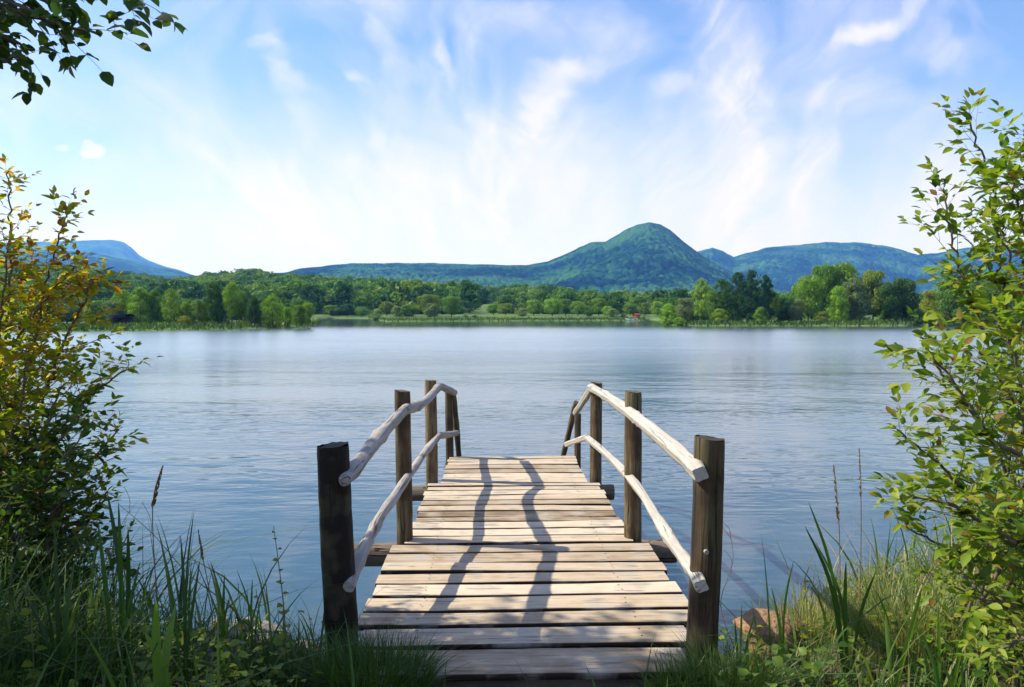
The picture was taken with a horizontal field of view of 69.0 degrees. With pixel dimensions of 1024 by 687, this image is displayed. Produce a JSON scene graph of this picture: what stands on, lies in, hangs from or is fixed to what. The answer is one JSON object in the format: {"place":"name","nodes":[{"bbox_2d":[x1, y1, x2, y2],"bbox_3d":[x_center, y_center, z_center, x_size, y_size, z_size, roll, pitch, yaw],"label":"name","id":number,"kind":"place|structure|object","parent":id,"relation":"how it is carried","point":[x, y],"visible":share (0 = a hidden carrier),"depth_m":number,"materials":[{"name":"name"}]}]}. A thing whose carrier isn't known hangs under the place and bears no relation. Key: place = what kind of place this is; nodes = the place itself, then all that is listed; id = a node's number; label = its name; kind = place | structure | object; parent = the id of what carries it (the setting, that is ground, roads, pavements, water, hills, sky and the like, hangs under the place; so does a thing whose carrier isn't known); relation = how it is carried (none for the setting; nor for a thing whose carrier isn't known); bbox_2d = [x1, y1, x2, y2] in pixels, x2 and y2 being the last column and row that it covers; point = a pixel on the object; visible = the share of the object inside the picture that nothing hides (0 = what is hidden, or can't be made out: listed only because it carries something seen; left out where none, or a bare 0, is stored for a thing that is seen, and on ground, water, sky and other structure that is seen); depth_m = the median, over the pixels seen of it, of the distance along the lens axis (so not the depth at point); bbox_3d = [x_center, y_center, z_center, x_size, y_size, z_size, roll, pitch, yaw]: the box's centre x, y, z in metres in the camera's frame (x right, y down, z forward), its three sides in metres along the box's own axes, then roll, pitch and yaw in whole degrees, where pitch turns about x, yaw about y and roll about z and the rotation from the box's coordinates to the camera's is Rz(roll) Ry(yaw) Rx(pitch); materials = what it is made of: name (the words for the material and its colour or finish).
{"place":"outdoors","nodes":[
{"label":"outdoors","id":0,"kind":"place"},
{"bbox_2d":[0,240,182,271],"bbox_3d":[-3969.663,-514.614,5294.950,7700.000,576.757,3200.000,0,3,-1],"label":"mountain","id":1,"kind":"structure","parent":0,"point":[118,249],"depth_m":4984.37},
{"bbox_2d":[0,250,194,275],"bbox_3d":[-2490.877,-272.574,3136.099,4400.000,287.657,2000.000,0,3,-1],"label":"slope","id":2,"kind":"structure","parent":0,"point":[117,264],"depth_m":3024.10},
{"bbox_2d":[159,222,786,294],"bbox_3d":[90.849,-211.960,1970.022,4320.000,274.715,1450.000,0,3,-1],"label":"hill","id":3,"kind":"structure","parent":0,"point":[647,256],"depth_m":1654.72,"materials":[{"name":"plant"}]},
{"bbox_2d":[0,0,1023,275],"label":"sky","id":4,"kind":"structure","parent":0,"point":[278,136],"materials":[{"name":"blue"}]},
{"bbox_2d":[0,460,1023,686],"bbox_3d":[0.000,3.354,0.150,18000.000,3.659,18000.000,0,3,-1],"label":"ground","id":5,"kind":"structure","parent":0,"point":[857,685],"depth_m":3.48,"materials":[{"name":"plant"}]},
{"bbox_2d":[19,561,47,686],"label":"leafy weed","id":6,"kind":"object","parent":5,"relation":"on","point":[29,663],"visible":0.95,"depth_m":2.81,"materials":[{"name":"green plant"}]},
{"bbox_2d":[17,526,74,686],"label":"reed plant","id":7,"kind":"object","parent":5,"relation":"on","point":[57,612],"visible":0.92,"depth_m":2.92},
{"bbox_2d":[0,382,143,634],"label":"green shrub","id":8,"kind":"object","parent":5,"relation":"on","point":[44,524],"visible":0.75,"depth_m":3.69,"materials":[{"name":"green plant"}]},
{"bbox_2d":[0,153,162,595],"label":"autumn shrub","id":9,"kind":"object","parent":5,"relation":"on","point":[29,372],"visible":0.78,"depth_m":3.93,"materials":[{"name":"green plant"}]},
{"bbox_2d":[0,0,186,104],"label":"overhanging tree","id":10,"kind":"object","parent":5,"relation":"on","point":[23,15],"visible":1,"depth_m":2.81,"materials":[{"name":"green plant"}]},
{"bbox_2d":[98,492,139,686],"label":"reed plant","id":11,"kind":"object","parent":5,"relation":"on","point":[117,539],"visible":0.88,"depth_m":3.12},
{"bbox_2d":[0,586,240,686],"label":"grass tuft","id":12,"kind":"object","parent":5,"relation":"on","point":[41,664],"visible":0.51,"depth_m":3.06,"materials":[{"name":"plant"}]},
{"bbox_2d":[151,465,163,600],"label":"seed grass","id":13,"kind":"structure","parent":5,"relation":"on","point":[155,494],"depth_m":3.10,"materials":[{"name":"plant"}]},
{"bbox_2d":[145,601,175,686],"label":"reed plant","id":14,"kind":"object","parent":5,"relation":"on","point":[160,662],"visible":0.99,"depth_m":2.74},
{"bbox_2d":[167,513,199,686],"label":"reed plant","id":15,"kind":"object","parent":5,"relation":"on","point":[186,645],"visible":0.94,"depth_m":3.02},
{"bbox_2d":[120,487,259,657],"bbox_3d":[-1.515,1.066,3.446,0.835,0.756,0.057,1,3,19],"label":"bare twig","id":16,"kind":"object","parent":5,"relation":"on","point":[195,572],"visible":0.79,"depth_m":3.41,"materials":[{"name":"brown plant"}]},
{"bbox_2d":[198,530,223,680],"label":"seed grass","id":17,"kind":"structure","parent":5,"relation":"on","point":[201,550],"depth_m":3.32,"materials":[{"name":"plant"}]},
{"bbox_2d":[204,561,230,680],"bbox_3d":[-1.307,1.245,3.332,0.089,0.600,0.219,-2,3,-33],"label":"reed plant","id":18,"kind":"object","parent":5,"relation":"on","point":[223,629],"visible":0.65,"depth_m":3.30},
{"bbox_2d":[237,571,262,663],"bbox_3d":[-1.178,1.304,3.432,0.150,0.522,0.106,2,4,43],"label":"reed plant","id":19,"kind":"object","parent":5,"relation":"on","point":[250,604],"visible":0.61,"depth_m":3.42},
{"bbox_2d":[254,590,268,672],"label":"leafy weed","id":20,"kind":"object","parent":5,"relation":"on","point":[260,641],"visible":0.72,"depth_m":3.33,"materials":[{"name":"green plant"}]},
{"bbox_2d":[246,620,288,648],"bbox_3d":[-1.401,1.689,4.291,0.232,0.141,0.181,-1,9,-1],"label":"stone","id":21,"kind":"object","parent":5,"relation":"on","point":[266,623],"visible":0.23,"depth_m":4.28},
{"bbox_2d":[203,619,344,686],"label":"grass tuft","id":22,"kind":"object","parent":5,"relation":"on","point":[283,679],"visible":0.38,"depth_m":3.31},
{"bbox_2d":[272,526,293,670],"bbox_3d":[-1.002,1.176,3.289,0.101,0.755,0.095,2,3,37],"label":"leafy weed","id":23,"kind":"object","parent":5,"relation":"on","point":[284,612],"visible":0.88,"depth_m":3.28,"materials":[{"name":"green plant"}]},
{"bbox_2d":[263,614,487,686],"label":"grass tuft","id":24,"kind":"object","parent":5,"relation":"on","point":[370,662],"visible":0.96,"depth_m":3.23,"materials":[{"name":"plant"}]},
{"bbox_2d":[0,524,1023,686],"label":"bank weeds","id":25,"kind":"object","parent":5,"relation":"on","point":[776,661],"visible":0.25,"depth_m":3.22,"materials":[{"name":"green plant"}]},
{"bbox_2d":[317,380,724,686],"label":"wooden jetty","id":26,"kind":"object","parent":5,"relation":"on","point":[552,570],"visible":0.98,"depth_m":4.25,"materials":[{"name":"brown wood"}]},
{"bbox_2d":[619,642,737,686],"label":"grass tuft","id":27,"kind":"object","parent":5,"relation":"on","point":[658,681],"visible":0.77,"depth_m":3.23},
{"bbox_2d":[641,621,827,686],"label":"grass tuft","id":28,"kind":"object","parent":5,"relation":"on","point":[730,682],"visible":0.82,"depth_m":3.19,"materials":[{"name":"plant"}]},
{"bbox_2d":[734,606,755,666],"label":"reed plant","id":29,"kind":"object","parent":5,"relation":"on","point":[747,641],"visible":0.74,"depth_m":3.31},
{"bbox_2d":[748,624,764,673],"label":"leafy weed","id":30,"kind":"object","parent":5,"relation":"on","point":[759,657],"visible":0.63,"depth_m":3.29,"materials":[{"name":"green plant"}]},
{"bbox_2d":[732,608,815,660],"bbox_3d":[1.479,1.636,4.155,0.496,0.281,0.366,7,-4,-30],"label":"boulder","id":31,"kind":"object","parent":5,"relation":"on","point":[760,618],"visible":0.39,"depth_m":4.05,"materials":[{"name":"orange stone"}]},
{"bbox_2d":[771,564,792,684],"bbox_3d":[1.246,1.310,3.445,0.066,0.595,0.130,2,3,34],"label":"reed plant","id":32,"kind":"object","parent":5,"relation":"on","point":[780,637],"visible":0.75,"depth_m":3.44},
{"bbox_2d":[798,580,812,661],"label":"leafy weed","id":33,"kind":"object","parent":5,"relation":"on","point":[807,622],"visible":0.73,"depth_m":3.70,"materials":[{"name":"green plant"}]},
{"bbox_2d":[722,564,892,648],"bbox_3d":[1.633,1.580,4.250,1.077,0.678,1.138,-1,3,-13],"label":"grass tuft","id":34,"kind":"object","parent":5,"relation":"on","point":[817,614],"visible":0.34,"depth_m":4.20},
{"bbox_2d":[833,464,839,667],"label":"seed grass","id":35,"kind":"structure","parent":5,"relation":"on","point":[837,509],"depth_m":3.47,"materials":[{"name":"plant"}]},
{"bbox_2d":[805,504,876,682],"bbox_3d":[1.461,1.148,3.397,0.316,0.829,0.184,-1,3,-14],"label":"reed plant","id":36,"kind":"object","parent":5,"relation":"on","point":[834,591],"visible":0.84,"depth_m":3.39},
{"bbox_2d":[855,449,861,664],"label":"seed grass","id":37,"kind":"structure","parent":5,"relation":"on","point":[860,492],"depth_m":3.48,"materials":[{"name":"plant"}]},
{"bbox_2d":[771,550,1021,673],"bbox_3d":[2.014,1.298,3.691,1.564,0.611,1.450,0,3,-1],"label":"grass tuft","id":38,"kind":"object","parent":5,"relation":"on","point":[895,613],"visible":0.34,"depth_m":3.71,"materials":[{"name":"plant"}]},
{"bbox_2d":[885,588,928,686],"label":"reed plant","id":39,"kind":"object","parent":5,"relation":"on","point":[911,629],"visible":0.83,"depth_m":3.07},
{"bbox_2d":[866,87,1023,686],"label":"glossy shrub","id":40,"kind":"object","parent":5,"relation":"on","point":[1006,609],"visible":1,"depth_m":2.79,"materials":[{"name":"green plant"}]},
{"bbox_2d":[921,600,980,686],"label":"reed plant","id":41,"kind":"object","parent":5,"relation":"on","point":[936,668],"visible":0.8,"depth_m":2.90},
{"bbox_2d":[1,319,1023,657],"bbox_3d":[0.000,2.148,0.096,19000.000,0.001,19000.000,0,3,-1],"label":"water","id":42,"kind":"structure","parent":0,"point":[239,425],"depth_m":14.03,"materials":[{"name":"liquid"}]},
{"bbox_2d":[1,315,1023,331],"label":"reed fringe","id":43,"kind":"object","parent":42,"relation":"on","point":[240,324],"visible":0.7,"depth_m":100.96,"materials":[{"name":"green plant"}]},
{"bbox_2d":[3,303,1023,331],"bbox_3d":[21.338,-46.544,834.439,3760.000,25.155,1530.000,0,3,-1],"label":"shore","id":44,"kind":"structure","parent":0,"point":[482,312],"depth_m":161.29,"materials":[{"name":"plant"}]},
{"bbox_2d":[0,286,27,314],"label":"broadleaf tree","id":45,"kind":"object","parent":44,"relation":"on","point":[14,312],"visible":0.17,"depth_m":91.84,"materials":[{"name":"green plant"}]},
{"bbox_2d":[14,291,53,321],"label":"willow tree","id":46,"kind":"object","parent":44,"relation":"on","point":[33,308],"visible":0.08,"depth_m":89.42,"materials":[{"name":"green plant"}]},
{"bbox_2d":[48,296,85,322],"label":"broadleaf tree","id":47,"kind":"object","parent":44,"relation":"on","point":[71,310],"visible":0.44,"depth_m":91.00,"materials":[{"name":"green plant"}]},
{"bbox_2d":[81,300,112,324],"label":"shrub","id":48,"kind":"object","parent":44,"relation":"on","point":[94,306],"visible":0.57,"depth_m":83.25,"materials":[{"name":"green plant"}]},
{"bbox_2d":[99,300,124,313],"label":"shrub","id":49,"kind":"object","parent":44,"relation":"on","point":[108,304],"visible":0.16,"depth_m":94.43,"materials":[{"name":"green plant"}]},
{"bbox_2d":[104,314,133,323],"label":"boat shed","id":50,"kind":"object","parent":44,"relation":"on","point":[121,318],"visible":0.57,"depth_m":86.08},
{"bbox_2d":[112,289,134,313],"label":"broadleaf tree","id":51,"kind":"object","parent":44,"relation":"on","point":[123,297],"visible":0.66,"depth_m":96.28,"materials":[{"name":"green plant"}]},
{"bbox_2d":[124,287,154,323],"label":"willow tree","id":52,"kind":"object","parent":44,"relation":"on","point":[141,303],"visible":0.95,"depth_m":88.48,"materials":[{"name":"green plant"}]},
{"bbox_2d":[143,290,164,322],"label":"willow tree","id":53,"kind":"object","parent":44,"relation":"on","point":[156,306],"visible":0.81,"depth_m":89.49,"materials":[{"name":"green plant"}]},
{"bbox_2d":[160,288,180,321],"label":"poplar tree","id":54,"kind":"object","parent":44,"relation":"on","point":[170,303],"visible":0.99,"depth_m":87.75,"materials":[{"name":"green plant"}]},
{"bbox_2d":[178,302,196,322],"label":"shrub","id":55,"kind":"object","parent":44,"relation":"on","point":[182,311],"visible":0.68,"depth_m":88.91,"materials":[{"name":"green plant"}]},
{"bbox_2d":[191,299,207,321],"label":"broadleaf tree","id":56,"kind":"object","parent":44,"relation":"on","point":[197,304],"visible":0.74,"depth_m":90.74,"materials":[{"name":"green plant"}]},
{"bbox_2d":[200,281,227,323],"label":"willow tree","id":57,"kind":"object","parent":44,"relation":"on","point":[215,311],"visible":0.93,"depth_m":89.57,"materials":[{"name":"green plant"}]},
{"bbox_2d":[222,282,242,320],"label":"birch tree","id":58,"kind":"object","parent":44,"relation":"on","point":[228,291],"visible":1,"depth_m":88.73,"materials":[{"name":"green plant"}]},
{"bbox_2d":[235,291,249,319],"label":"birch tree","id":59,"kind":"object","parent":44,"relation":"on","point":[241,312],"visible":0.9,"depth_m":89.89,"materials":[{"name":"green plant"}]},
{"bbox_2d":[245,296,261,325],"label":"willow tree","id":60,"kind":"object","parent":44,"relation":"on","point":[254,313],"visible":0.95,"depth_m":88.03,"materials":[{"name":"green plant"}]},
{"bbox_2d":[262,293,282,326],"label":"poplar tree","id":61,"kind":"object","parent":44,"relation":"on","point":[270,315],"visible":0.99,"depth_m":89.19,"materials":[{"name":"green plant"}]},
{"bbox_2d":[282,306,292,324],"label":"broadleaf tree","id":62,"kind":"object","parent":44,"relation":"on","point":[287,313],"visible":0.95,"depth_m":92.05,"materials":[{"name":"green plant"}]},
{"bbox_2d":[290,304,306,328],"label":"broadleaf tree","id":63,"kind":"object","parent":44,"relation":"on","point":[298,317],"visible":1,"depth_m":87.18,"materials":[{"name":"green plant"}]},
{"bbox_2d":[301,302,314,325],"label":"broadleaf tree","id":64,"kind":"object","parent":44,"relation":"on","point":[309,311],"visible":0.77,"depth_m":92.11,"materials":[{"name":"green plant"}]},
{"bbox_2d":[337,304,356,315],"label":"broadleaf tree","id":65,"kind":"object","parent":44,"relation":"on","point":[346,309],"visible":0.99,"depth_m":202.87,"materials":[{"name":"green plant"}]},
{"bbox_2d":[378,301,393,315],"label":"broadleaf tree","id":66,"kind":"object","parent":44,"relation":"on","point":[387,306],"visible":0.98,"depth_m":173.56,"materials":[{"name":"green plant"}]},
{"bbox_2d":[400,304,420,316],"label":"shrub","id":67,"kind":"object","parent":44,"relation":"on","point":[404,308],"visible":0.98,"depth_m":170.34,"materials":[{"name":"green plant"}]},
{"bbox_2d":[416,294,440,312],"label":"broadleaf tree","id":68,"kind":"object","parent":44,"relation":"on","point":[427,298],"visible":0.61,"depth_m":174.39,"materials":[{"name":"green plant"}]},
{"bbox_2d":[423,303,440,316],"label":"shrub","id":69,"kind":"object","parent":44,"relation":"on","point":[429,310],"visible":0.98,"depth_m":166.67,"materials":[{"name":"green plant"}]},
{"bbox_2d":[439,296,463,316],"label":"broadleaf tree","id":70,"kind":"object","parent":44,"relation":"on","point":[450,304],"visible":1,"depth_m":168.65,"materials":[{"name":"green plant"}]},
{"bbox_2d":[496,303,513,313],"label":"broadleaf tree","id":71,"kind":"object","parent":44,"relation":"on","point":[503,308],"visible":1,"depth_m":189.31,"materials":[{"name":"green plant"}]},
{"bbox_2d":[0,262,1023,322],"bbox_3d":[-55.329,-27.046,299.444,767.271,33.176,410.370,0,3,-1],"label":"woodland","id":72,"kind":"object","parent":44,"relation":"on","point":[318,291],"visible":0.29,"depth_m":217.50,"materials":[{"name":"plant"}]},
{"bbox_2d":[524,299,543,315],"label":"broadleaf tree","id":73,"kind":"object","parent":44,"relation":"on","point":[533,307],"visible":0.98,"depth_m":181.48,"materials":[{"name":"green plant"}]},
{"bbox_2d":[540,299,564,315],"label":"broadleaf tree","id":74,"kind":"object","parent":44,"relation":"on","point":[556,307],"visible":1,"depth_m":179.48,"materials":[{"name":"green plant"}]},
{"bbox_2d":[559,299,571,315],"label":"broadleaf tree","id":75,"kind":"object","parent":44,"relation":"on","point":[566,308],"visible":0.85,"depth_m":183.47,"materials":[{"name":"green plant"}]},
{"bbox_2d":[568,301,584,315],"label":"broadleaf tree","id":76,"kind":"object","parent":44,"relation":"on","point":[578,307],"visible":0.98,"depth_m":179.24,"materials":[{"name":"green plant"}]},
{"bbox_2d":[590,298,608,315],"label":"broadleaf tree","id":77,"kind":"object","parent":44,"relation":"on","point":[599,305],"visible":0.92,"depth_m":181.70,"materials":[{"name":"green plant"}]},
{"bbox_2d":[636,302,651,315],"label":"broadleaf tree","id":78,"kind":"object","parent":44,"relation":"on","point":[644,308],"visible":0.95,"depth_m":184.94,"materials":[{"name":"green plant"}]},
{"bbox_2d":[657,303,678,324],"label":"willow tree","id":79,"kind":"object","parent":44,"relation":"on","point":[669,313],"visible":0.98,"depth_m":107.88,"materials":[{"name":"green plant"}]},
{"bbox_2d":[675,298,696,319],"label":"broadleaf tree","id":80,"kind":"object","parent":44,"relation":"on","point":[683,308],"visible":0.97,"depth_m":109.98,"materials":[{"name":"green plant"}]},
{"bbox_2d":[691,278,711,320],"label":"poplar tree","id":81,"kind":"object","parent":44,"relation":"on","point":[702,302],"visible":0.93,"depth_m":111.97,"materials":[{"name":"green plant"}]},
{"bbox_2d":[704,290,718,320],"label":"willow tree","id":82,"kind":"object","parent":44,"relation":"on","point":[709,295],"visible":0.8,"depth_m":110.23,"materials":[{"name":"green plant"}]},
{"bbox_2d":[710,308,730,323],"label":"shrub","id":83,"kind":"object","parent":44,"relation":"on","point":[717,314],"visible":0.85,"depth_m":105.33,"materials":[{"name":"green plant"}]},
{"bbox_2d":[706,278,737,320],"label":"alder tree","id":84,"kind":"object","parent":44,"relation":"on","point":[720,294],"visible":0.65,"depth_m":109.96,"materials":[{"name":"green plant"}]},
{"bbox_2d":[723,272,754,320],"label":"alder tree","id":85,"kind":"object","parent":44,"relation":"on","point":[740,285],"visible":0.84,"depth_m":108.93,"materials":[{"name":"green plant"}]},
{"bbox_2d":[736,269,766,321],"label":"alder tree","id":86,"kind":"object","parent":44,"relation":"on","point":[750,276],"visible":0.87,"depth_m":108.02,"materials":[{"name":"green plant"}]},
{"bbox_2d":[754,307,768,322],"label":"shrub","id":87,"kind":"object","parent":44,"relation":"on","point":[759,313],"visible":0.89,"depth_m":105.38,"materials":[{"name":"green plant"}]},
{"bbox_2d":[752,275,777,319],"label":"alder tree","id":88,"kind":"object","parent":44,"relation":"on","point":[767,290],"visible":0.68,"depth_m":109.04,"materials":[{"name":"green plant"}]},
{"bbox_2d":[773,297,793,321],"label":"shrub","id":89,"kind":"object","parent":44,"relation":"on","point":[783,305],"visible":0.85,"depth_m":110.26,"materials":[{"name":"green plant"}]},
{"bbox_2d":[787,299,806,320],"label":"broadleaf tree","id":90,"kind":"object","parent":44,"relation":"on","point":[797,309],"visible":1,"depth_m":108.46,"materials":[{"name":"green plant"}]},
{"bbox_2d":[790,274,826,321],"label":"broadleaf tree","id":91,"kind":"object","parent":44,"relation":"on","point":[805,288],"visible":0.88,"depth_m":109.89,"materials":[{"name":"green plant"}]},
{"bbox_2d":[810,263,843,313],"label":"broadleaf tree","id":92,"kind":"object","parent":44,"relation":"on","point":[827,274],"visible":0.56,"depth_m":112.73,"materials":[{"name":"green plant"}]},
{"bbox_2d":[825,286,850,321],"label":"willow tree","id":93,"kind":"object","parent":44,"relation":"on","point":[839,307],"visible":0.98,"depth_m":107.35,"materials":[{"name":"green plant"}]},
{"bbox_2d":[829,262,862,301],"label":"broadleaf tree","id":94,"kind":"object","parent":44,"relation":"on","point":[847,270],"visible":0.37,"depth_m":112.84,"materials":[{"name":"green plant"}]},
{"bbox_2d":[842,277,872,320],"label":"willow tree","id":95,"kind":"object","parent":44,"relation":"on","point":[858,302],"visible":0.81,"depth_m":108.18,"materials":[{"name":"green plant"}]},
{"bbox_2d":[859,269,890,318],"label":"broadleaf tree","id":96,"kind":"object","parent":44,"relation":"on","point":[872,279],"visible":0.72,"depth_m":111.07,"materials":[{"name":"green plant"}]},
{"bbox_2d":[876,282,901,319],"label":"broadleaf tree","id":97,"kind":"object","parent":44,"relation":"on","point":[889,304],"visible":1,"depth_m":108.56,"materials":[{"name":"green plant"}]},
{"bbox_2d":[892,277,921,320],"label":"broadleaf tree","id":98,"kind":"object","parent":44,"relation":"on","point":[906,287],"visible":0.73,"depth_m":109.26,"materials":[{"name":"green plant"}]},
{"bbox_2d":[908,308,926,324],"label":"shrub","id":99,"kind":"object","parent":44,"relation":"on","point":[920,314],"visible":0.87,"depth_m":106.89,"materials":[{"name":"green plant"}]},
{"bbox_2d":[917,289,939,322],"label":"broadleaf tree","id":100,"kind":"object","parent":44,"relation":"on","point":[929,298],"visible":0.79,"depth_m":116.80,"materials":[{"name":"green plant"}]},
{"bbox_2d":[930,269,967,320],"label":"willow tree","id":101,"kind":"object","parent":44,"relation":"on","point":[945,308],"visible":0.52,"depth_m":118.63,"materials":[{"name":"green plant"}]},
{"bbox_2d":[958,273,991,320],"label":"broadleaf tree","id":102,"kind":"object","parent":44,"relation":"on","point":[971,285],"visible":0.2,"depth_m":116.24,"materials":[{"name":"green plant"}]},
{"bbox_2d":[985,269,1015,314],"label":"broadleaf tree","id":103,"kind":"object","parent":44,"relation":"on","point":[996,294],"visible":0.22,"depth_m":118.23,"materials":[{"name":"green plant"}]},
{"bbox_2d":[698,242,1023,293],"bbox_3d":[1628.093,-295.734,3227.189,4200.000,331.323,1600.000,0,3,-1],"label":"mountain","id":104,"kind":"structure","parent":0,"point":[783,268],"depth_m":2990.15,"materials":[{"name":"plant"}]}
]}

